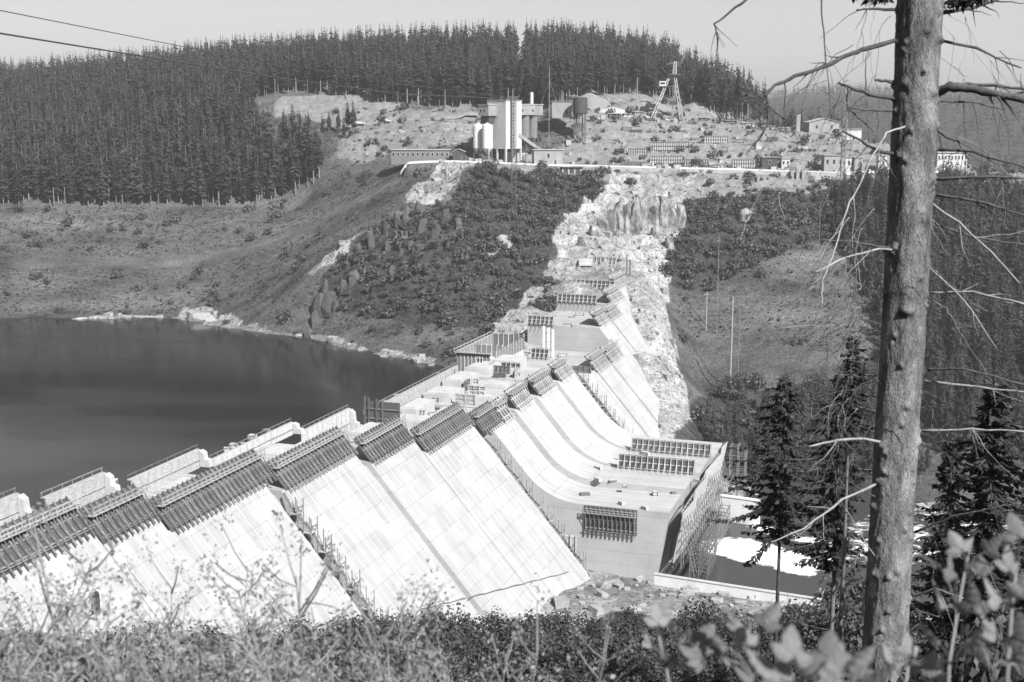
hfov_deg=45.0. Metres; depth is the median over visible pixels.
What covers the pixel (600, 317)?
climbing formwork
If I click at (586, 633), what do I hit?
bush
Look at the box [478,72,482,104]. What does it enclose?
spruce tree
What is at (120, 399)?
reservoir water
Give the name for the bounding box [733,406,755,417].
bush
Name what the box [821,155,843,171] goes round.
shed
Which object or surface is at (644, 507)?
timber crate
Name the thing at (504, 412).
climbing formwork
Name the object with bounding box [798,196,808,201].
bush
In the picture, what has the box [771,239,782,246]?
bush
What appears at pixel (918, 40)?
spruce tree
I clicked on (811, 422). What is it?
bush
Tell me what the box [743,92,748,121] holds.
spruce tree
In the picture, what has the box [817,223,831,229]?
bush
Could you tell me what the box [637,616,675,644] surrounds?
bush
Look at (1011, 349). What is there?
spruce tree
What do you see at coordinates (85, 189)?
spruce tree
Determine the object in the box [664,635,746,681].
bush
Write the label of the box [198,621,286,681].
weed
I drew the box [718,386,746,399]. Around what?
bush
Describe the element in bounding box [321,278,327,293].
rock outcrop
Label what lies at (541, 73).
spruce tree
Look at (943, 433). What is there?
spruce tree
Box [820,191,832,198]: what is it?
bush
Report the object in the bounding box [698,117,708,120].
shed
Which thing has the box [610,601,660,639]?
bush
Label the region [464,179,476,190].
bush
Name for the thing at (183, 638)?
bush
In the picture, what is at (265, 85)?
spruce tree
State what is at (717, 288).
wooden pole
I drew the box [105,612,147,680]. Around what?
weed
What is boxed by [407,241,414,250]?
rock outcrop
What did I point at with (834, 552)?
spruce tree
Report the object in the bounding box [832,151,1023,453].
spruce stand
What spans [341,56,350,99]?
spruce tree
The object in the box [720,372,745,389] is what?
bush
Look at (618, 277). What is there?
climbing formwork
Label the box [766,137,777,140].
timber stack
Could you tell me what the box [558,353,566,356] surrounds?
timber stack
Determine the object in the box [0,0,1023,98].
sky
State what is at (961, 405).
spruce tree
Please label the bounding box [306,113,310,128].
spruce tree
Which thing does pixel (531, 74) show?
spruce tree
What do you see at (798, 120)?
brick chimney
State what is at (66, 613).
weed
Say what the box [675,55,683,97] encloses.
spruce tree
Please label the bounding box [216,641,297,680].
bush
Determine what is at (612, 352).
climbing formwork
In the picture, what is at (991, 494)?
spruce tree
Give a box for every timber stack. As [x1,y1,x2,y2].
[473,378,478,383]
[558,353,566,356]
[594,465,602,469]
[621,127,631,130]
[734,139,743,142]
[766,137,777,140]
[784,167,795,169]
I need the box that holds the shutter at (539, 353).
[529,347,548,360]
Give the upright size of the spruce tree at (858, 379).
11.353 m
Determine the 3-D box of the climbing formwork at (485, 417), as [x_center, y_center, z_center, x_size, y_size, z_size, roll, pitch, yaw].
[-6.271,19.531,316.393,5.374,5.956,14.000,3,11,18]
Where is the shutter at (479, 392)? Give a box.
[469,389,484,394]
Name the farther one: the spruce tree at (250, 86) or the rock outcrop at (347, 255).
the spruce tree at (250, 86)
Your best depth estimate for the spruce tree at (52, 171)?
634.74 m
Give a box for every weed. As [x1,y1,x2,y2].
[0,553,29,681]
[0,560,114,681]
[0,569,26,681]
[0,593,25,679]
[0,602,89,681]
[0,626,29,681]
[0,635,32,681]
[1,576,81,680]
[1,596,79,681]
[1,610,70,681]
[3,590,58,679]
[8,482,107,681]
[10,627,49,681]
[24,530,122,681]
[33,502,154,681]
[38,652,83,681]
[39,639,86,681]
[43,628,90,681]
[47,576,136,681]
[52,597,165,681]
[86,637,142,681]
[102,609,145,681]
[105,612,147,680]
[105,626,163,681]
[108,614,159,681]
[116,626,202,681]
[119,538,221,681]
[122,600,213,681]
[124,626,166,681]
[125,523,209,681]
[136,618,183,681]
[141,623,186,679]
[143,580,188,681]
[145,613,202,681]
[147,603,214,681]
[149,628,259,681]
[185,630,273,681]
[189,614,267,681]
[196,504,287,681]
[196,533,303,681]
[198,534,298,681]
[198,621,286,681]
[199,628,245,681]
[203,587,293,681]
[215,600,277,681]
[233,615,321,681]
[240,635,296,681]
[241,624,333,681]
[245,620,316,681]
[248,510,352,681]
[248,639,310,681]
[253,654,307,681]
[268,633,299,678]
[279,638,338,681]
[281,665,340,681]
[286,578,362,681]
[307,641,365,681]
[310,657,351,680]
[310,658,354,681]
[314,651,330,679]
[325,572,418,680]
[326,646,370,681]
[337,619,420,681]
[341,558,449,681]
[342,611,417,681]
[353,624,398,681]
[361,566,445,681]
[370,582,454,681]
[374,641,450,681]
[403,599,483,681]
[462,609,544,681]
[479,631,546,681]
[482,572,554,681]
[531,652,615,681]
[567,609,641,681]
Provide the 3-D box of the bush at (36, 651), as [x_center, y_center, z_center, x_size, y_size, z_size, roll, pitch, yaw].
[-4.715,3.579,12.565,1.251,1.080,1.255,-2,10,-13]
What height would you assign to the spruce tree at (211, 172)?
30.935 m
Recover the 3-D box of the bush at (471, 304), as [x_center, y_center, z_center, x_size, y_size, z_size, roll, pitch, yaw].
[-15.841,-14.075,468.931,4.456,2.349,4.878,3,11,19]
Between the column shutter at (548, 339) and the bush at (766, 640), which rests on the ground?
the bush at (766, 640)
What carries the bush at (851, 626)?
on the ground
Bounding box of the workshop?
[935,152,967,167]
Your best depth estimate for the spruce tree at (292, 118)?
646.88 m
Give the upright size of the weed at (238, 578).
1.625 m
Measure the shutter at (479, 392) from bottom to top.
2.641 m
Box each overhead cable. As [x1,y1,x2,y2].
[0,10,510,97]
[0,32,510,98]
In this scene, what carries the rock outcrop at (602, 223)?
on the ground
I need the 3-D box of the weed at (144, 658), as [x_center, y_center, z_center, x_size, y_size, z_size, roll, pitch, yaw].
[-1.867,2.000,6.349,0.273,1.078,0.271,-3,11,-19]
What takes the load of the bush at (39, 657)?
on the ground
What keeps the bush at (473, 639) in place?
on the ground
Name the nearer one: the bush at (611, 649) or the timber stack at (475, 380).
the bush at (611, 649)
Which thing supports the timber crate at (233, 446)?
on the concrete dam
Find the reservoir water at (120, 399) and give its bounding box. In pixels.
[0,317,447,509]
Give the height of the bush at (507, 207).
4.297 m
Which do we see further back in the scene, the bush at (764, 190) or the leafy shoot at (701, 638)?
the bush at (764, 190)
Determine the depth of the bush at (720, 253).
514.84 m
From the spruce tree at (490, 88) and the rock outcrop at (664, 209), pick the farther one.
the spruce tree at (490, 88)
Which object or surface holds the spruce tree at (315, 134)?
on the ground
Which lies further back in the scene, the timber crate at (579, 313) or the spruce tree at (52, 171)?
the spruce tree at (52, 171)
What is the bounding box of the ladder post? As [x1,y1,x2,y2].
[626,255,630,275]
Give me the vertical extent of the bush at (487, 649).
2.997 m
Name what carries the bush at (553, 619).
on the ground
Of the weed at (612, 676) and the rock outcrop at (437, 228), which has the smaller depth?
the weed at (612, 676)
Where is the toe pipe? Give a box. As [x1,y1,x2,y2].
[420,571,568,609]
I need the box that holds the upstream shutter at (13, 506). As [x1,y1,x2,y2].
[0,487,33,525]
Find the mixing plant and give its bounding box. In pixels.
[473,92,543,161]
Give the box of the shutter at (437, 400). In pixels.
[430,396,440,402]
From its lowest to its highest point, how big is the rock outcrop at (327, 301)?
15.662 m
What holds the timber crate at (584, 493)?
on the concrete dam
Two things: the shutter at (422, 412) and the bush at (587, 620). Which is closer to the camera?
the bush at (587, 620)
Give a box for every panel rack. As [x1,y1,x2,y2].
[622,161,645,165]
[628,148,647,154]
[650,141,688,150]
[650,155,682,164]
[684,159,707,165]
[704,136,727,143]
[732,159,755,168]
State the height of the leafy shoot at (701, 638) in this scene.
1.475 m
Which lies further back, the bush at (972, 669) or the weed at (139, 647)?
the bush at (972, 669)
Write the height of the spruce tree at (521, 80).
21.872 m
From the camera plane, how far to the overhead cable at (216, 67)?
302.60 m
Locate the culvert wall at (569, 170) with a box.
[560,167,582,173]
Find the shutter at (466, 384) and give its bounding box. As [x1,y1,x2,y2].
[464,379,467,390]
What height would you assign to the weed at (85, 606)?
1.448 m
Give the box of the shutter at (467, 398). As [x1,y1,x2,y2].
[455,393,475,405]
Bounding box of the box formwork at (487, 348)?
[454,331,523,370]
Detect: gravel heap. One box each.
[572,93,610,109]
[599,107,627,114]
[615,97,675,111]
[675,101,718,117]
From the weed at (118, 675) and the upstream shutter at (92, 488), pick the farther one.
the upstream shutter at (92, 488)
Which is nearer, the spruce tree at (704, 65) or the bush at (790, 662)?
the bush at (790, 662)
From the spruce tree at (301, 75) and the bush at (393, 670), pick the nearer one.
the bush at (393, 670)
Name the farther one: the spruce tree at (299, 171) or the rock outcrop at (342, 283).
the spruce tree at (299, 171)
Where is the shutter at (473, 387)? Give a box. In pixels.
[468,384,485,390]
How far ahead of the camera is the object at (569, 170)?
572.44 m
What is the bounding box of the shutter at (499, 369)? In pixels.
[493,365,509,374]
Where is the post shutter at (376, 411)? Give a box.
[364,396,399,423]
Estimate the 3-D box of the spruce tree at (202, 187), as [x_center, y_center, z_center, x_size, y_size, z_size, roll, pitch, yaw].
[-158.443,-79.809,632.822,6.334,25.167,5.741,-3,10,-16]
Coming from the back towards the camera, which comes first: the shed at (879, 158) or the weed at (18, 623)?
the shed at (879, 158)
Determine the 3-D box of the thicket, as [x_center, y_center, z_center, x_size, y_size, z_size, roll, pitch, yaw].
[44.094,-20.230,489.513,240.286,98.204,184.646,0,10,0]
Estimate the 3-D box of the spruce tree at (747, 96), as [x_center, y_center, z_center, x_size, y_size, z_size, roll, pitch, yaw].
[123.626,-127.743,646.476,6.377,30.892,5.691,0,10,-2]
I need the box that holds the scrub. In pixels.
[0,94,1023,357]
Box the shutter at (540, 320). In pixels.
[526,315,553,325]
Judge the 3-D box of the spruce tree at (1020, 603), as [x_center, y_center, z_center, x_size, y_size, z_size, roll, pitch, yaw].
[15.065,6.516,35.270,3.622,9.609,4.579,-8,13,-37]
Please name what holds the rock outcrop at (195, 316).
on the ground
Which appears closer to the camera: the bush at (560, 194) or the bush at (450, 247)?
the bush at (450, 247)
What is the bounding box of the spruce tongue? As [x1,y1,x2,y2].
[766,106,839,131]
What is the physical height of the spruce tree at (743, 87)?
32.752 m
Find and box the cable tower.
[650,61,683,120]
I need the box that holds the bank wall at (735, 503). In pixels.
[720,494,760,525]
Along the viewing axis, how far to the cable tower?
637.78 m
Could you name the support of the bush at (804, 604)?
on the ground
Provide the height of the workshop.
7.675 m
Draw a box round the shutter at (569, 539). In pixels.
[564,534,576,557]
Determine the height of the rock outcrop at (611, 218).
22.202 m
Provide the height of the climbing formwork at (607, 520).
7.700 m
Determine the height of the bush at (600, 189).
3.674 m
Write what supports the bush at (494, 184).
on the ground
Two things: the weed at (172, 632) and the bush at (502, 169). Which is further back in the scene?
the bush at (502, 169)
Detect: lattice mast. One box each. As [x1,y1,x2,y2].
[508,96,518,203]
[839,87,849,185]
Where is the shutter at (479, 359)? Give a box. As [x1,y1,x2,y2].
[476,356,482,362]
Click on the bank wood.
(728, 437)
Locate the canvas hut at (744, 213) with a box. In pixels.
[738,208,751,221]
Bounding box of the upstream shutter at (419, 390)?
[380,362,457,406]
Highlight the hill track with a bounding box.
[348,112,477,126]
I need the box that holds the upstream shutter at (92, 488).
[40,467,120,506]
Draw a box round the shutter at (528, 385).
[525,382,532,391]
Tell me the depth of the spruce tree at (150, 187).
636.34 m
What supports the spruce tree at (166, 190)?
on the ground
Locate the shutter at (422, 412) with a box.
[419,409,425,414]
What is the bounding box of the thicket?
[332,158,879,465]
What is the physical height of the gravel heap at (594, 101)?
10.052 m
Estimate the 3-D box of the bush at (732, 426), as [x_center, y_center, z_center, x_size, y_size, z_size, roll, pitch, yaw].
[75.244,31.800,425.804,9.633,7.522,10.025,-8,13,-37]
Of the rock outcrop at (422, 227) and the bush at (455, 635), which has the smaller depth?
the bush at (455, 635)
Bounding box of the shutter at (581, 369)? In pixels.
[573,365,590,372]
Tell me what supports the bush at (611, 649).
on the ground
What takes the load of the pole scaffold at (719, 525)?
in the river water at (735, 550)
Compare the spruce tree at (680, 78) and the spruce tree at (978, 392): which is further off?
the spruce tree at (680, 78)
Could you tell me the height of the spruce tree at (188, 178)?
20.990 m
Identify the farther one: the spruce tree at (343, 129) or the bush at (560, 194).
the spruce tree at (343, 129)
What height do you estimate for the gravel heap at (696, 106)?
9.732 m
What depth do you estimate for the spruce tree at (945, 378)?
421.50 m
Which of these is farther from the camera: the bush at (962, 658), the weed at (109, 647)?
the bush at (962, 658)
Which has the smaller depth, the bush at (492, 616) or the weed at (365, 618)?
the weed at (365, 618)
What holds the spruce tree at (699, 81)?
on the ground
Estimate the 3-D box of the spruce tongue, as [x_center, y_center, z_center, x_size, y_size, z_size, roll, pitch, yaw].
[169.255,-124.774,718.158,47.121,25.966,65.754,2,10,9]
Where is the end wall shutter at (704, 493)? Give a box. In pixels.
[673,442,731,576]
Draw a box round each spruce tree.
[0,165,8,204]
[11,153,26,203]
[43,165,52,204]
[46,146,58,206]
[60,158,67,205]
[67,170,76,204]
[76,147,87,205]
[80,150,92,206]
[88,147,98,203]
[92,155,101,205]
[94,146,112,206]
[111,166,118,204]
[114,147,128,205]
[124,162,131,203]
[146,163,154,206]
[153,159,162,205]
[161,161,171,204]
[176,164,185,203]
[184,153,198,206]
[185,167,189,203]
[197,163,207,206]
[205,148,215,203]
[211,149,224,206]
[221,162,231,205]
[244,76,255,109]
[247,96,254,131]
[251,162,260,205]
[255,102,259,127]
[257,63,263,95]
[259,165,265,201]
[262,63,270,95]
[265,162,274,200]
[266,60,272,91]
[269,49,278,94]
[269,63,273,91]
[271,53,279,91]
[275,63,280,92]
[277,108,287,153]
[278,160,288,196]
[279,52,286,91]
[287,105,296,145]
[288,139,301,194]
[291,50,299,91]
[293,112,301,164]
[297,153,302,189]
[299,61,304,81]
[299,132,304,165]
[303,116,310,139]
[304,54,311,93]
[304,154,309,187]
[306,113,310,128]
[309,134,316,184]
[311,64,316,93]
[313,126,317,143]
[313,132,323,177]
[315,53,324,95]
[316,70,322,90]
[320,118,324,143]
[324,48,330,93]
[326,50,333,94]
[326,113,331,128]
[331,56,339,95]
[335,111,340,128]
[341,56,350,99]
[341,116,346,134]
[344,102,350,129]
[349,100,356,127]
[364,59,374,101]
[373,54,383,99]
[393,80,396,102]
[395,67,400,103]
[402,56,411,101]
[408,65,415,104]
[413,57,424,105]
[414,75,421,102]
[419,60,423,103]
[423,63,430,103]
[423,72,432,106]
[436,70,442,106]
[439,55,449,108]
[446,52,457,107]
[454,63,466,106]
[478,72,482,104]
[479,70,486,104]
[484,64,494,99]
[496,51,507,99]
[504,51,511,99]
[509,56,516,99]
[517,72,525,99]
[520,69,524,94]
[523,72,532,103]
[525,59,533,87]
[533,71,538,103]
[538,57,543,103]
[538,73,546,103]
[541,58,548,107]
[546,52,553,88]
[546,70,555,108]
[547,50,560,100]
[553,73,560,100]
[557,52,566,100]
[559,60,567,100]
[560,48,567,92]
[564,51,575,93]
[565,48,569,100]
[566,51,574,100]
[574,62,580,96]
[581,56,591,93]
[590,59,595,92]
[594,49,601,93]
[601,64,605,93]
[610,58,620,87]
[611,62,617,94]
[617,63,620,93]
[626,48,634,93]
[633,50,643,95]
[652,67,657,90]
[670,72,676,93]
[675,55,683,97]
[678,66,683,100]
[682,73,688,102]
[686,68,695,97]
[687,66,694,102]
[694,68,698,100]
[696,62,702,101]
[698,57,707,88]
[699,61,709,105]
[703,0,1023,681]
[705,62,717,111]
[706,378,822,666]
[708,75,720,113]
[716,80,723,117]
[720,76,729,119]
[722,63,733,118]
[728,84,736,119]
[733,67,740,119]
[733,100,739,119]
[737,67,745,120]
[738,90,742,121]
[743,70,753,121]
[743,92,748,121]
[749,82,752,121]
[780,374,871,630]
[814,336,877,641]
[909,438,1016,681]
[921,383,1023,658]
[924,364,932,394]
[927,384,932,415]
[928,378,937,428]
[932,349,941,384]
[935,372,943,421]
[938,387,945,435]
[938,391,954,440]
[939,412,946,444]
[941,361,948,396]
[941,447,1023,628]
[952,366,958,397]
[954,346,960,375]
[954,394,964,437]
[955,389,966,431]
[956,383,961,405]
[960,400,965,431]
[973,351,981,375]
[975,381,982,414]
[981,370,987,414]
[988,344,992,377]
[991,346,1001,385]
[1000,325,1008,353]
[1001,347,1010,382]
[1006,335,1016,363]
[1007,354,1015,386]
[1009,392,1016,439]
[1009,402,1023,451]
[1010,363,1021,395]
[1010,365,1020,395]
[1014,387,1023,423]
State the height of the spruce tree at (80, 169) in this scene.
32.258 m
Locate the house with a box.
[804,118,838,133]
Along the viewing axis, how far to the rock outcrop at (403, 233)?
519.26 m
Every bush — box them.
[0,630,15,668]
[0,630,84,681]
[0,647,63,680]
[2,635,100,675]
[3,629,61,660]
[3,638,163,681]
[30,632,101,681]
[44,628,135,678]
[57,632,129,664]
[84,653,218,681]
[85,669,156,681]
[89,624,125,647]
[103,623,181,671]
[120,635,231,675]
[128,620,185,658]
[151,648,241,678]
[157,651,237,681]
[159,650,248,681]
[185,620,229,652]
[186,631,247,668]
[212,654,341,681]
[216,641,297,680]
[234,616,265,651]
[253,641,393,681]
[259,614,319,653]
[261,655,369,681]
[270,638,337,661]
[294,630,359,666]
[299,613,386,652]
[310,619,358,651]
[310,653,380,681]
[324,609,391,635]
[326,631,367,650]
[329,624,423,672]
[329,651,440,681]
[341,627,394,639]
[360,608,406,637]
[365,605,466,669]
[375,659,412,680]
[379,611,434,645]
[401,657,458,681]
[411,602,477,652]
[411,621,473,663]
[414,234,426,239]
[420,639,478,680]
[431,262,441,268]
[435,611,498,652]
[439,202,453,210]
[440,658,496,681]
[441,619,496,664]
[446,245,455,250]
[456,633,502,681]
[459,198,470,207]
[463,628,525,664]
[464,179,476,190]
[465,302,476,306]
[468,294,480,299]
[475,162,488,167]
[479,644,540,680]
[480,185,494,195]
[483,178,499,188]
[484,605,520,648]
[484,650,523,681]
[485,613,546,645]
[491,167,507,176]
[491,201,504,207]
[495,618,560,671]
[501,200,512,208]
[510,629,586,681]
[513,197,523,203]
[513,656,577,681]
[518,612,570,656]
[520,608,571,644]
[521,196,536,204]
[525,202,538,210]
[525,268,534,274]
[533,166,543,172]
[533,197,544,205]
[535,212,547,219]
[551,607,600,643]
[552,206,559,213]
[552,616,613,661]
[554,640,611,680]
[556,627,637,681]
[557,191,570,200]
[563,660,625,681]
[579,614,628,645]
[580,170,590,175]
[583,177,596,187]
[585,188,598,197]
[589,626,639,664]
[591,188,604,194]
[602,644,666,681]
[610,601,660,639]
[610,632,659,656]
[621,620,713,669]
[624,640,672,680]
[636,650,683,681]
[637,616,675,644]
[645,648,714,681]
[661,267,677,274]
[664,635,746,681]
[672,611,709,634]
[672,625,735,659]
[673,595,744,636]
[678,656,743,681]
[679,254,694,261]
[684,603,747,663]
[685,238,699,246]
[686,212,703,221]
[687,243,698,250]
[695,202,708,211]
[695,262,708,271]
[697,421,712,431]
[700,417,725,431]
[703,220,717,231]
[709,384,736,396]
[709,648,793,681]
[711,250,724,257]
[712,241,728,250]
[712,607,747,624]
[714,223,729,230]
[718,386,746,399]
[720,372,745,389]
[720,422,745,441]
[723,644,765,681]
[727,203,742,213]
[727,259,737,263]
[728,226,737,233]
[732,615,781,655]
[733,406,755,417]
[734,203,748,212]
[734,412,758,429]
[741,226,755,234]
[743,225,760,233]
[754,619,788,654]
[758,200,773,206]
[760,186,777,193]
[762,649,797,680]
[764,651,799,681]
[768,608,843,657]
[769,644,818,666]
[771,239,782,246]
[778,224,793,235]
[778,607,837,640]
[778,610,857,651]
[779,594,828,626]
[779,659,819,681]
[792,208,809,219]
[794,414,814,431]
[795,433,812,445]
[795,588,913,650]
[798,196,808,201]
[798,387,822,404]
[803,561,866,618]
[804,228,817,238]
[807,371,828,382]
[811,211,825,221]
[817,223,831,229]
[819,591,861,619]
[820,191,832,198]
[826,595,920,655]
[836,446,861,458]
[836,591,918,668]
[841,651,855,681]
[842,638,861,681]
[850,362,870,373]
[853,635,919,679]
[854,579,932,647]
[888,640,988,681]
[909,658,929,681]
[914,634,1022,681]
[920,626,999,676]
[946,599,1023,681]
[986,607,1023,681]
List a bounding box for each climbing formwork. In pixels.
[0,496,95,582]
[78,483,160,543]
[148,448,276,533]
[266,425,357,491]
[353,415,415,464]
[409,401,474,453]
[468,400,504,434]
[489,396,514,422]
[503,381,535,410]
[526,367,557,397]
[547,355,575,382]
[583,505,636,539]
[584,347,611,372]
[588,306,611,327]
[599,339,624,363]
[601,283,625,303]
[601,301,623,322]
[607,269,626,290]
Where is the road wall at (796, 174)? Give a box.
[573,166,846,181]
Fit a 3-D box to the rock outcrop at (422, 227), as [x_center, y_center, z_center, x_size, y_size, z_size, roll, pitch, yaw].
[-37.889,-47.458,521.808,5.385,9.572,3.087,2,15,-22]
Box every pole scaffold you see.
[688,525,717,578]
[705,500,730,552]
[728,442,747,496]
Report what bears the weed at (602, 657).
on the ground
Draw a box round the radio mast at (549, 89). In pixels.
[537,67,560,116]
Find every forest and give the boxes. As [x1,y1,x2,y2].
[0,17,769,203]
[751,81,1023,170]
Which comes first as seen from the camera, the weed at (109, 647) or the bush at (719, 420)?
the weed at (109, 647)
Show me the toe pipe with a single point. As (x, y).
(497, 589)
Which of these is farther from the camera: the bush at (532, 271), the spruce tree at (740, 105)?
the spruce tree at (740, 105)
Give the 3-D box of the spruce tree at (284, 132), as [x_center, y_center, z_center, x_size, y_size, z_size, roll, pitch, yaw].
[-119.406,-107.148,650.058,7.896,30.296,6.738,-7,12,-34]
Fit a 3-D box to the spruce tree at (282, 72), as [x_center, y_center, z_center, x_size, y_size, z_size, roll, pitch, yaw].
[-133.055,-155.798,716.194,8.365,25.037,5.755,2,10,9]
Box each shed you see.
[390,149,451,163]
[452,149,465,160]
[531,149,563,163]
[551,101,571,117]
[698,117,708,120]
[740,122,754,126]
[760,157,778,167]
[779,157,789,169]
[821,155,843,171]
[835,129,861,139]
[844,157,852,170]
[852,157,863,169]
[876,155,887,169]
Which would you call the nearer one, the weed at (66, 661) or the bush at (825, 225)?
the weed at (66, 661)
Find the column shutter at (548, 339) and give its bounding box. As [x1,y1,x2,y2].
[542,326,554,357]
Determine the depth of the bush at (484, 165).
567.73 m
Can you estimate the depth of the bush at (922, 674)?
49.03 m
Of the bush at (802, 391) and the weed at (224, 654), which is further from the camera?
the bush at (802, 391)
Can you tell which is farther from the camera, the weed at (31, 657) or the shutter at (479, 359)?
the shutter at (479, 359)
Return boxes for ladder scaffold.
[283,492,388,622]
[485,438,585,568]
[575,371,623,428]
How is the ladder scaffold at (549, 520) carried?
attached to the concrete dam
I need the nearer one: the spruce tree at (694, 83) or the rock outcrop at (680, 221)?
the rock outcrop at (680, 221)
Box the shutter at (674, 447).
[630,437,710,458]
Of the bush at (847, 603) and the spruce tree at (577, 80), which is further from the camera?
the spruce tree at (577, 80)
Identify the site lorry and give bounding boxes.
[355,121,364,124]
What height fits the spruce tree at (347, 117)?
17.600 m
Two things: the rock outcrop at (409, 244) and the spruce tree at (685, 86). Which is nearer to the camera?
the rock outcrop at (409, 244)
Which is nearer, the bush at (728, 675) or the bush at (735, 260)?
the bush at (728, 675)
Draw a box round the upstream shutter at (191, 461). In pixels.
[126,444,213,490]
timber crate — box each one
[228,443,237,448]
[247,434,256,439]
[499,372,505,377]
[575,312,583,315]
[579,492,589,495]
[594,477,601,482]
[618,500,624,505]
[640,450,649,455]
[641,505,648,510]
[652,490,657,495]
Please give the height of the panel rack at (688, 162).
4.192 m
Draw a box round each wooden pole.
[716,233,720,334]
[730,304,732,373]
[738,299,741,371]
[817,204,820,280]
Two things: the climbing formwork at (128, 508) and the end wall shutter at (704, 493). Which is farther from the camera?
the end wall shutter at (704, 493)
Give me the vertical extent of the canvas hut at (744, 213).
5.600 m
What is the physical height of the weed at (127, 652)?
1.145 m
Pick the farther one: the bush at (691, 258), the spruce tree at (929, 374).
the bush at (691, 258)
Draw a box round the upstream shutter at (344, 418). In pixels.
[301,404,360,440]
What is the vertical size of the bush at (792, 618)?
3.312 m
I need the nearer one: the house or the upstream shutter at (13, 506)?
the upstream shutter at (13, 506)
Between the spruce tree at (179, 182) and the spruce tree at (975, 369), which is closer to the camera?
the spruce tree at (975, 369)
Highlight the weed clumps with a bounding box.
[293,100,886,333]
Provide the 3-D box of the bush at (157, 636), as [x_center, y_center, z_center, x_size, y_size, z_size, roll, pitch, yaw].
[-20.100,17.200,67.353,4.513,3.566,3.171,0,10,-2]
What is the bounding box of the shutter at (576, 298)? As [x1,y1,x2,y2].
[557,293,596,303]
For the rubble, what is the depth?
496.44 m
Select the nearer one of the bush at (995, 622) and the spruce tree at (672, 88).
the bush at (995, 622)
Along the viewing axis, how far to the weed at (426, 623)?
4.45 m
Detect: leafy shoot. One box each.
[640,597,714,681]
[678,603,780,675]
[733,624,895,681]
[883,632,947,681]
[917,530,1001,681]
[977,511,1023,681]
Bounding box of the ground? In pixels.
[0,60,1023,681]
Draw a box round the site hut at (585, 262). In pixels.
[578,259,592,265]
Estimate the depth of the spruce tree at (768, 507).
45.13 m
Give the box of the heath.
[0,102,1023,364]
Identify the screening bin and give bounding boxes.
[573,97,587,143]
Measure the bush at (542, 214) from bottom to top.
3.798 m
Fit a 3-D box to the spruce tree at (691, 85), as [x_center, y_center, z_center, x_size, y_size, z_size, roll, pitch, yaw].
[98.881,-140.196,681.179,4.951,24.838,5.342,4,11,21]
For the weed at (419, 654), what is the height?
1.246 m
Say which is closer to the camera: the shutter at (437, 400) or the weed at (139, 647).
the weed at (139, 647)
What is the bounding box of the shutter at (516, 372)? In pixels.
[514,367,517,377]
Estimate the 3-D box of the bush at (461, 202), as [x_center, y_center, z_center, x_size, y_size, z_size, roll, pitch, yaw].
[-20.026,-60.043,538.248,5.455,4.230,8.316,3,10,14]
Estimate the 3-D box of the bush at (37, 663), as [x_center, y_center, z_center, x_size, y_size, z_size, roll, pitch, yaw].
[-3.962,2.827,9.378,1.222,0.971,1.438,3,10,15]
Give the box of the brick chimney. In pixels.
[795,115,800,131]
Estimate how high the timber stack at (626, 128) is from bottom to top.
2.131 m
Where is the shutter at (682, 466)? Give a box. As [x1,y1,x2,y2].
[617,453,694,475]
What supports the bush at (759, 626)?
on the ground
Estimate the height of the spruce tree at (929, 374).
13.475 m
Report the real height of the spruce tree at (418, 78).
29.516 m
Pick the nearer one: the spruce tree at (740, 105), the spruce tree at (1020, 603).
the spruce tree at (1020, 603)
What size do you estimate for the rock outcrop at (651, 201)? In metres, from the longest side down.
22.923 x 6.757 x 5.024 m
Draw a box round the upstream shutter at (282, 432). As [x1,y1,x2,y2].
[209,418,304,467]
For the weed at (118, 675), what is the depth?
3.43 m
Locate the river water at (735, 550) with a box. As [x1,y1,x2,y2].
[682,458,1023,603]
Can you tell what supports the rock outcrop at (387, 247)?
on the ground
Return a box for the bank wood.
[702,357,931,484]
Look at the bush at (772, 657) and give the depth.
61.19 m
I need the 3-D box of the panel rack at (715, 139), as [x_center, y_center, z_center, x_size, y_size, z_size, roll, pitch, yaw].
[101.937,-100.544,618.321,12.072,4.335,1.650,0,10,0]
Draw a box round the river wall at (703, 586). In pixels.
[653,572,954,620]
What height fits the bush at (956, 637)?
1.948 m
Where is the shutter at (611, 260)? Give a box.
[591,256,615,266]
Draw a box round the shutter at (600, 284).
[572,278,614,289]
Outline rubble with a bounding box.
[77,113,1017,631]
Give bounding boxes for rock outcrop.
[187,311,215,321]
[304,327,312,337]
[311,293,323,318]
[311,310,319,328]
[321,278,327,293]
[321,291,335,318]
[332,300,338,312]
[338,279,346,296]
[343,252,351,269]
[348,270,359,286]
[355,243,361,254]
[361,265,369,276]
[367,230,374,250]
[382,220,387,236]
[383,239,390,250]
[389,265,396,274]
[393,210,399,227]
[397,248,403,257]
[400,230,407,239]
[402,206,411,222]
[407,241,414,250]
[414,202,420,215]
[417,218,427,233]
[429,229,435,239]
[434,223,441,234]
[440,208,449,222]
[454,218,461,229]
[577,237,589,246]
[588,224,600,237]
[597,216,608,232]
[606,209,616,232]
[613,200,623,231]
[613,230,620,235]
[622,201,632,234]
[630,196,641,234]
[639,199,648,230]
[647,195,655,223]
[650,203,659,225]
[650,225,659,238]
[660,198,668,227]
[665,236,673,248]
[667,199,676,226]
[673,203,686,227]
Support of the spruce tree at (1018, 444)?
on the ground
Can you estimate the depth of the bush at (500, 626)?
104.76 m
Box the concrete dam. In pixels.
[0,286,722,647]
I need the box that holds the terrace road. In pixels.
[400,160,947,174]
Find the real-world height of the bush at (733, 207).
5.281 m
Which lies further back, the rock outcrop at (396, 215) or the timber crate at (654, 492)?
the rock outcrop at (396, 215)
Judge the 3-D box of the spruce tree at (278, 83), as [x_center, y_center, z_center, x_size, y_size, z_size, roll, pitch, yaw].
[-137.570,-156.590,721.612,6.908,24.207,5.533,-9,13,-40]
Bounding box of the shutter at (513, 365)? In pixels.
[501,361,520,368]

